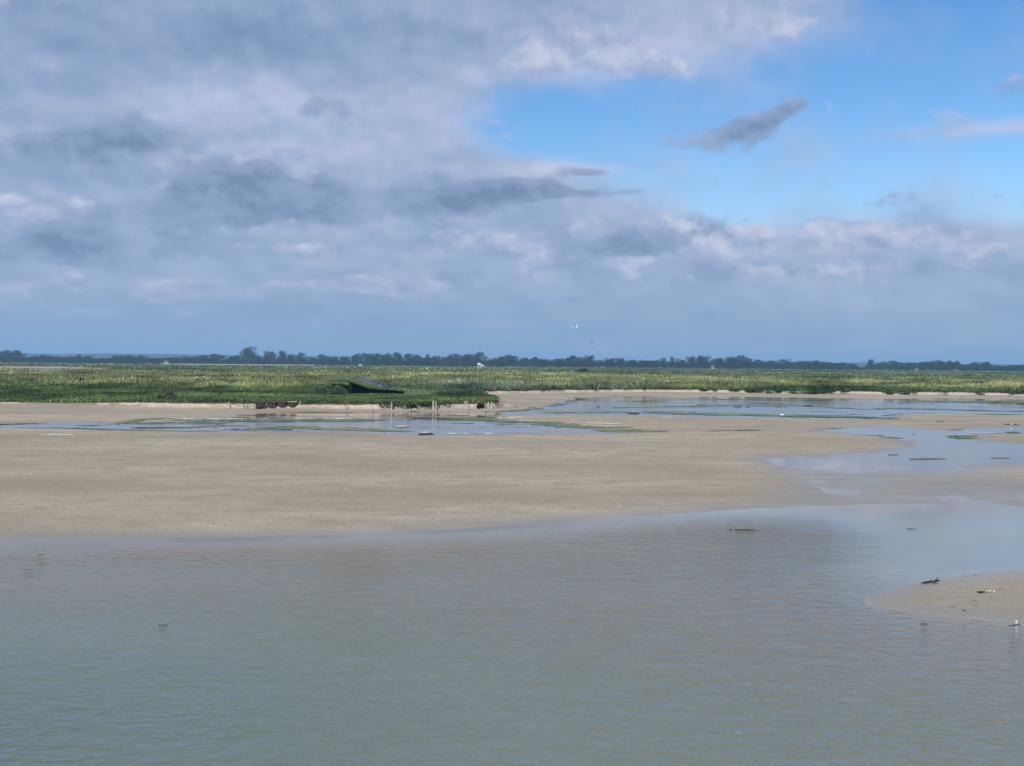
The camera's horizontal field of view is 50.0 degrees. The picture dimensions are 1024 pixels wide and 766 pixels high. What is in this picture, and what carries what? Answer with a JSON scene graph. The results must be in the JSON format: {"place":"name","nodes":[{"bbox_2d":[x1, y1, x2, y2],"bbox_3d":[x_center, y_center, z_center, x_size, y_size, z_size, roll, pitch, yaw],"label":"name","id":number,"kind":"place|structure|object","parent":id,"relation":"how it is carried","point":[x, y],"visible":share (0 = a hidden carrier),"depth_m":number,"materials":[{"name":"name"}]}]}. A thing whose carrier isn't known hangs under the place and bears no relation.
{"place":"outdoors","nodes":[
{"label":"outdoors","id":0,"kind":"place"},
{"bbox_2d":[185,364,313,365],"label":"field","id":1,"kind":"structure","parent":0,"point":[239,364],"depth_m":1130.72,"materials":[{"name":"green plant"}]},
{"bbox_2d":[1,353,1020,366],"bbox_3d":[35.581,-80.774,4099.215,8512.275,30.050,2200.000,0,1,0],"label":"hills","id":2,"kind":"structure","parent":0,"point":[163,356],"depth_m":3593.61,"materials":[{"name":"green plant"}]},
{"bbox_2d":[0,367,1023,765],"bbox_3d":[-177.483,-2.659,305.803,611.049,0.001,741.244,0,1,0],"label":"water","id":3,"kind":"structure","parent":0,"point":[512,667],"depth_m":14.60,"materials":[{"name":"grey liquid"}]},
{"bbox_2d":[40,416,1000,434],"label":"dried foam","id":4,"kind":"object","parent":3,"relation":"on","point":[499,417],"visible":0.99,"depth_m":78.02,"materials":[{"name":"white"}]},
{"bbox_2d":[729,528,756,530],"bbox_3d":[5.633,3.599,26.915,0.865,0.037,0.321,0,1,0],"label":"seaweed clump","id":5,"kind":"object","parent":3,"relation":"in","point":[745,530],"visible":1,"depth_m":26.91,"materials":[{"name":"brown plant"}]},
{"bbox_2d":[0,366,1023,665],"bbox_3d":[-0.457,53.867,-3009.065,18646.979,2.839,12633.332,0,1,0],"label":"ground","id":6,"kind":"structure","parent":0,"point":[948,544],"depth_m":31.09,"materials":[{"name":"beige sand"}]},
{"bbox_2d":[255,401,265,407],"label":"turf slab","id":7,"kind":"structure","parent":6,"relation":"on","point":[259,403],"depth_m":90.57,"materials":[{"name":"brown soil"}]},
{"bbox_2d":[267,401,276,407],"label":"turf slab","id":8,"kind":"structure","parent":6,"relation":"on","point":[270,404],"depth_m":90.75,"materials":[{"name":"brown soil"}]},
{"bbox_2d":[406,403,416,408],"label":"hanging turf","id":9,"kind":"structure","parent":6,"relation":"on","point":[411,406],"depth_m":90.47,"materials":[{"name":"green plant"}]},
{"bbox_2d":[419,432,431,434],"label":"mud slab","id":10,"kind":"structure","parent":6,"relation":"on","point":[425,433],"depth_m":61.41,"materials":[{"name":"brown soil"}]},
{"bbox_2d":[31,432,852,528],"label":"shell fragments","id":11,"kind":"object","parent":6,"relation":"on","point":[476,474],"visible":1,"depth_m":41.17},
{"bbox_2d":[476,403,485,408],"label":"hanging turf","id":12,"kind":"structure","parent":6,"relation":"on","point":[481,406],"depth_m":91.84,"materials":[{"name":"green plant"}]},
{"bbox_2d":[0,355,1023,371],"bbox_3d":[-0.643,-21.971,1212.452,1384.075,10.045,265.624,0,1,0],"label":"hedge","id":13,"kind":"object","parent":6,"relation":"on","point":[519,363],"visible":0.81,"depth_m":1232.05,"materials":[{"name":"green plant"}]},
{"bbox_2d":[0,396,1023,438],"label":"algae","id":14,"kind":"object","parent":6,"relation":"on","point":[488,418],"visible":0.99,"depth_m":76.00,"materials":[{"name":"green plant"}]},
{"bbox_2d":[921,577,939,583],"bbox_3d":[7.842,3.683,20.383,0.595,0.068,0.220,0,1,-38],"label":"driftwood twig","id":15,"kind":"object","parent":6,"relation":"on","point":[934,581],"visible":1,"depth_m":20.38,"materials":[{"name":"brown wood"}]},
{"bbox_2d":[0,0,1023,364],"label":"sky","id":16,"kind":"structure","parent":0,"point":[834,181],"materials":[{"name":"blue"}]},
{"bbox_2d":[0,362,1023,408],"bbox_3d":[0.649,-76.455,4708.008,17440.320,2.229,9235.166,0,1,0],"label":"marsh ground","id":17,"kind":"structure","parent":0,"point":[296,395],"depth_m":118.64,"materials":[{"name":"green plant"}]},
{"bbox_2d":[2,350,20,362],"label":"tree","id":18,"kind":"object","parent":17,"relation":"on","point":[11,353],"visible":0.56,"depth_m":1255.87,"materials":[{"name":"green plant"}]},
{"bbox_2d":[15,350,26,362],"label":"tree","id":19,"kind":"object","parent":17,"relation":"on","point":[21,355],"visible":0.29,"depth_m":1306.09,"materials":[{"name":"green plant"}]},
{"bbox_2d":[163,391,174,396],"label":"dead shrub","id":20,"kind":"object","parent":17,"relation":"on","point":[170,393],"visible":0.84,"depth_m":104.47,"materials":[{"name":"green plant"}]},
{"bbox_2d":[194,355,208,363],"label":"tree","id":21,"kind":"object","parent":17,"relation":"on","point":[201,356],"visible":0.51,"depth_m":1244.01,"materials":[{"name":"green plant"}]},
{"bbox_2d":[208,353,225,363],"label":"tree","id":22,"kind":"object","parent":17,"relation":"on","point":[216,356],"visible":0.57,"depth_m":1258.29,"materials":[{"name":"green plant"}]},
{"bbox_2d":[227,356,238,363],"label":"tree","id":23,"kind":"object","parent":17,"relation":"on","point":[231,358],"visible":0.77,"depth_m":1243.37,"materials":[{"name":"green plant"}]},
{"bbox_2d":[239,346,259,359],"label":"tree","id":24,"kind":"object","parent":17,"relation":"on","point":[249,354],"visible":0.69,"depth_m":1315.18,"materials":[{"name":"green plant"}]},
{"bbox_2d":[255,356,265,363],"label":"tree","id":25,"kind":"object","parent":17,"relation":"on","point":[258,358],"visible":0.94,"depth_m":1235.41,"materials":[{"name":"green plant"}]},
{"bbox_2d":[263,350,275,361],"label":"tree","id":26,"kind":"object","parent":17,"relation":"on","point":[270,355],"visible":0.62,"depth_m":1304.60,"materials":[{"name":"green plant"}]},
{"bbox_2d":[277,351,286,364],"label":"tree","id":27,"kind":"object","parent":17,"relation":"on","point":[282,359],"visible":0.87,"depth_m":1259.76,"materials":[{"name":"green plant"}]},
{"bbox_2d":[277,401,286,406],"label":"turf slab","id":28,"kind":"structure","parent":17,"relation":"on","point":[281,403],"depth_m":90.92,"materials":[{"name":"brown soil"}]},
{"bbox_2d":[286,354,296,364],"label":"tree","id":29,"kind":"object","parent":17,"relation":"on","point":[289,357],"visible":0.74,"depth_m":1262.36,"materials":[{"name":"green plant"}]},
{"bbox_2d":[287,401,296,406],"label":"turf slab","id":30,"kind":"structure","parent":17,"relation":"on","point":[292,403],"depth_m":91.08,"materials":[{"name":"brown soil"}]},
{"bbox_2d":[296,352,305,364],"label":"tree","id":31,"kind":"object","parent":17,"relation":"on","point":[300,355],"visible":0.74,"depth_m":1263.98,"materials":[{"name":"green plant"}]},
{"bbox_2d":[262,383,361,392],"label":"turf mound","id":32,"kind":"object","parent":17,"relation":"on","point":[306,388],"visible":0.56,"depth_m":125.48,"materials":[{"name":"green plant"}]},
{"bbox_2d":[310,384,331,393],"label":"shrub","id":33,"kind":"object","parent":17,"relation":"on","point":[324,389],"visible":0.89,"depth_m":119.29,"materials":[{"name":"green plant"}]},
{"bbox_2d":[317,354,327,364],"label":"tree","id":34,"kind":"object","parent":17,"relation":"on","point":[320,356],"visible":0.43,"depth_m":1326.59,"materials":[{"name":"green plant"}]},
{"bbox_2d":[325,357,338,365],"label":"tree","id":35,"kind":"object","parent":17,"relation":"on","point":[333,362],"visible":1,"depth_m":1244.39,"materials":[{"name":"green plant"}]},
{"bbox_2d":[328,385,347,393],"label":"shrub","id":36,"kind":"object","parent":17,"relation":"on","point":[337,389],"visible":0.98,"depth_m":118.60,"materials":[{"name":"green plant"}]},
{"bbox_2d":[339,356,350,365],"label":"tree","id":37,"kind":"object","parent":17,"relation":"on","point":[345,359],"visible":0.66,"depth_m":1287.90,"materials":[{"name":"green plant"}]},
{"bbox_2d":[351,353,361,365],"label":"tree","id":38,"kind":"object","parent":17,"relation":"on","point":[355,357],"visible":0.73,"depth_m":1286.10,"materials":[{"name":"green plant"}]},
{"bbox_2d":[357,353,372,365],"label":"tree","id":39,"kind":"object","parent":17,"relation":"on","point":[363,355],"visible":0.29,"depth_m":1325.09,"materials":[{"name":"green plant"}]},
{"bbox_2d":[329,376,403,393],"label":"hunting hide","id":40,"kind":"object","parent":17,"relation":"on","point":[365,385],"visible":0.93,"depth_m":124.02,"materials":[{"name":"plant"}]},
{"bbox_2d":[367,353,380,365],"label":"tree","id":41,"kind":"object","parent":17,"relation":"on","point":[373,358],"visible":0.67,"depth_m":1305.67,"materials":[{"name":"green plant"}]},
{"bbox_2d":[379,353,391,365],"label":"tree","id":42,"kind":"object","parent":17,"relation":"on","point":[388,358],"visible":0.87,"depth_m":1277.80,"materials":[{"name":"green plant"}]},
{"bbox_2d":[391,352,402,365],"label":"tree","id":43,"kind":"object","parent":17,"relation":"on","point":[398,356],"visible":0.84,"depth_m":1277.65,"materials":[{"name":"green plant"}]},
{"bbox_2d":[401,353,417,365],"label":"tree","id":44,"kind":"object","parent":17,"relation":"on","point":[412,357],"visible":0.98,"depth_m":1254.98,"materials":[{"name":"green plant"}]},
{"bbox_2d":[416,357,431,365],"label":"tree","id":45,"kind":"object","parent":17,"relation":"on","point":[426,361],"visible":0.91,"depth_m":1255.37,"materials":[{"name":"green plant"}]},
{"bbox_2d":[429,355,440,365],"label":"tree","id":46,"kind":"object","parent":17,"relation":"on","point":[434,362],"visible":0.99,"depth_m":1239.20,"materials":[{"name":"green plant"}]},
{"bbox_2d":[446,354,461,365],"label":"tree","id":47,"kind":"object","parent":17,"relation":"on","point":[454,357],"visible":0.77,"depth_m":1281.10,"materials":[{"name":"green plant"}]},
{"bbox_2d":[461,354,477,366],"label":"tree","id":48,"kind":"object","parent":17,"relation":"on","point":[470,357],"visible":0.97,"depth_m":1264.62,"materials":[{"name":"green plant"}]},
{"bbox_2d":[472,352,486,366],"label":"tree","id":49,"kind":"object","parent":17,"relation":"on","point":[479,355],"visible":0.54,"depth_m":1310.99,"materials":[{"name":"green plant"}]},
{"bbox_2d":[484,360,494,366],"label":"tree","id":50,"kind":"object","parent":17,"relation":"on","point":[491,361],"visible":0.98,"depth_m":1264.49,"materials":[{"name":"green plant"}]},
{"bbox_2d":[493,356,504,366],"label":"tree","id":51,"kind":"object","parent":17,"relation":"on","point":[497,364],"visible":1,"depth_m":1241.17,"materials":[{"name":"green plant"}]},
{"bbox_2d":[499,355,513,366],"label":"tree","id":52,"kind":"object","parent":17,"relation":"on","point":[505,363],"visible":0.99,"depth_m":1237.63,"materials":[{"name":"green plant"}]},
{"bbox_2d":[529,357,539,366],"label":"tree","id":53,"kind":"object","parent":17,"relation":"on","point":[533,359],"visible":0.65,"depth_m":1286.46,"materials":[{"name":"green plant"}]},
{"bbox_2d":[537,359,549,366],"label":"tree","id":54,"kind":"object","parent":17,"relation":"on","point":[545,362],"visible":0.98,"depth_m":1253.27,"materials":[{"name":"green plant"}]},
{"bbox_2d":[553,358,564,367],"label":"tree","id":55,"kind":"object","parent":17,"relation":"on","point":[560,362],"visible":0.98,"depth_m":1235.48,"materials":[{"name":"green plant"}]},
{"bbox_2d":[565,355,581,367],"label":"tree","id":56,"kind":"object","parent":17,"relation":"on","point":[570,358],"visible":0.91,"depth_m":1269.55,"materials":[{"name":"green plant"}]},
{"bbox_2d":[575,368,588,371],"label":"shrub","id":57,"kind":"object","parent":17,"relation":"on","point":[582,370],"visible":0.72,"depth_m":484.56,"materials":[{"name":"green plant"}]},
{"bbox_2d":[583,355,595,367],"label":"tree","id":58,"kind":"object","parent":17,"relation":"on","point":[589,361],"visible":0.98,"depth_m":1248.75,"materials":[{"name":"green plant"}]},
{"bbox_2d":[604,358,617,367],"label":"tree","id":59,"kind":"object","parent":17,"relation":"on","point":[608,363],"visible":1,"depth_m":1237.00,"materials":[{"name":"green plant"}]},
{"bbox_2d":[614,358,625,367],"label":"tree","id":60,"kind":"object","parent":17,"relation":"on","point":[620,360],"visible":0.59,"depth_m":1285.42,"materials":[{"name":"green plant"}]},
{"bbox_2d":[624,359,639,367],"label":"tree","id":61,"kind":"object","parent":17,"relation":"on","point":[632,363],"visible":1,"depth_m":1237.59,"materials":[{"name":"green plant"}]},
{"bbox_2d":[637,360,648,367],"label":"tree","id":62,"kind":"object","parent":17,"relation":"on","point":[641,362],"visible":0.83,"depth_m":1260.84,"materials":[{"name":"green plant"}]},
{"bbox_2d":[647,360,660,367],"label":"tree","id":63,"kind":"object","parent":17,"relation":"on","point":[655,362],"visible":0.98,"depth_m":1240.82,"materials":[{"name":"green plant"}]},
{"bbox_2d":[659,358,665,367],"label":"tree","id":64,"kind":"object","parent":17,"relation":"on","point":[662,362],"visible":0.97,"depth_m":1252.70,"materials":[{"name":"green plant"}]},
{"bbox_2d":[674,358,685,367],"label":"tree","id":65,"kind":"object","parent":17,"relation":"on","point":[681,363],"visible":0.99,"depth_m":1241.63,"materials":[{"name":"green plant"}]},
{"bbox_2d":[685,356,695,367],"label":"tree","id":66,"kind":"object","parent":17,"relation":"on","point":[690,359],"visible":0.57,"depth_m":1281.76,"materials":[{"name":"green plant"}]},
{"bbox_2d":[692,356,703,368],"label":"tree","id":67,"kind":"object","parent":17,"relation":"on","point":[698,359],"visible":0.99,"depth_m":1240.21,"materials":[{"name":"green plant"}]},
{"bbox_2d":[698,355,710,368],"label":"tree","id":68,"kind":"object","parent":17,"relation":"on","point":[704,360],"visible":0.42,"depth_m":1293.79,"materials":[{"name":"green plant"}]},
{"bbox_2d":[709,359,719,368],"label":"tree","id":69,"kind":"object","parent":17,"relation":"on","point":[714,360],"visible":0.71,"depth_m":1272.14,"materials":[{"name":"green plant"}]},
{"bbox_2d":[716,358,729,368],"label":"tree","id":70,"kind":"object","parent":17,"relation":"on","point":[720,360],"visible":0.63,"depth_m":1268.36,"materials":[{"name":"green plant"}]},
{"bbox_2d":[724,356,739,368],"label":"tree","id":71,"kind":"object","parent":17,"relation":"on","point":[731,360],"visible":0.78,"depth_m":1261.58,"materials":[{"name":"green plant"}]},
{"bbox_2d":[735,355,746,368],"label":"tree","id":72,"kind":"object","parent":17,"relation":"on","point":[740,358],"visible":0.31,"depth_m":1283.93,"materials":[{"name":"green plant"}]},
{"bbox_2d":[742,357,752,368],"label":"tree","id":73,"kind":"object","parent":17,"relation":"on","point":[746,363],"visible":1,"depth_m":1232.53,"materials":[{"name":"green plant"}]},
{"bbox_2d":[752,359,764,368],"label":"tree","id":74,"kind":"object","parent":17,"relation":"on","point":[757,361],"visible":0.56,"depth_m":1279.17,"materials":[{"name":"green plant"}]},
{"bbox_2d":[763,360,772,368],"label":"tree","id":75,"kind":"object","parent":17,"relation":"on","point":[770,362],"visible":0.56,"depth_m":1283.21,"materials":[{"name":"green plant"}]},
{"bbox_2d":[776,358,789,368],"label":"tree","id":76,"kind":"object","parent":17,"relation":"on","point":[783,360],"visible":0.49,"depth_m":1326.32,"materials":[{"name":"green plant"}]},
{"bbox_2d":[886,361,903,368],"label":"tree","id":77,"kind":"object","parent":17,"relation":"on","point":[890,362],"visible":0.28,"depth_m":1264.34,"materials":[{"name":"green plant"}]},
{"bbox_2d":[931,360,948,370],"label":"tree","id":78,"kind":"object","parent":17,"relation":"on","point":[938,362],"visible":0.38,"depth_m":1247.71,"materials":[{"name":"green plant"}]},
{"bbox_2d":[976,361,991,370],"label":"tree","id":79,"kind":"object","parent":17,"relation":"on","point":[986,363],"visible":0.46,"depth_m":1311.93,"materials":[{"name":"green plant"}]},
{"bbox_2d":[825,362,841,369],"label":"tree","id":80,"kind":"object","parent":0,"point":[833,365],"visible":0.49,"depth_m":1246.01,"materials":[{"name":"green plant"}]}
]}

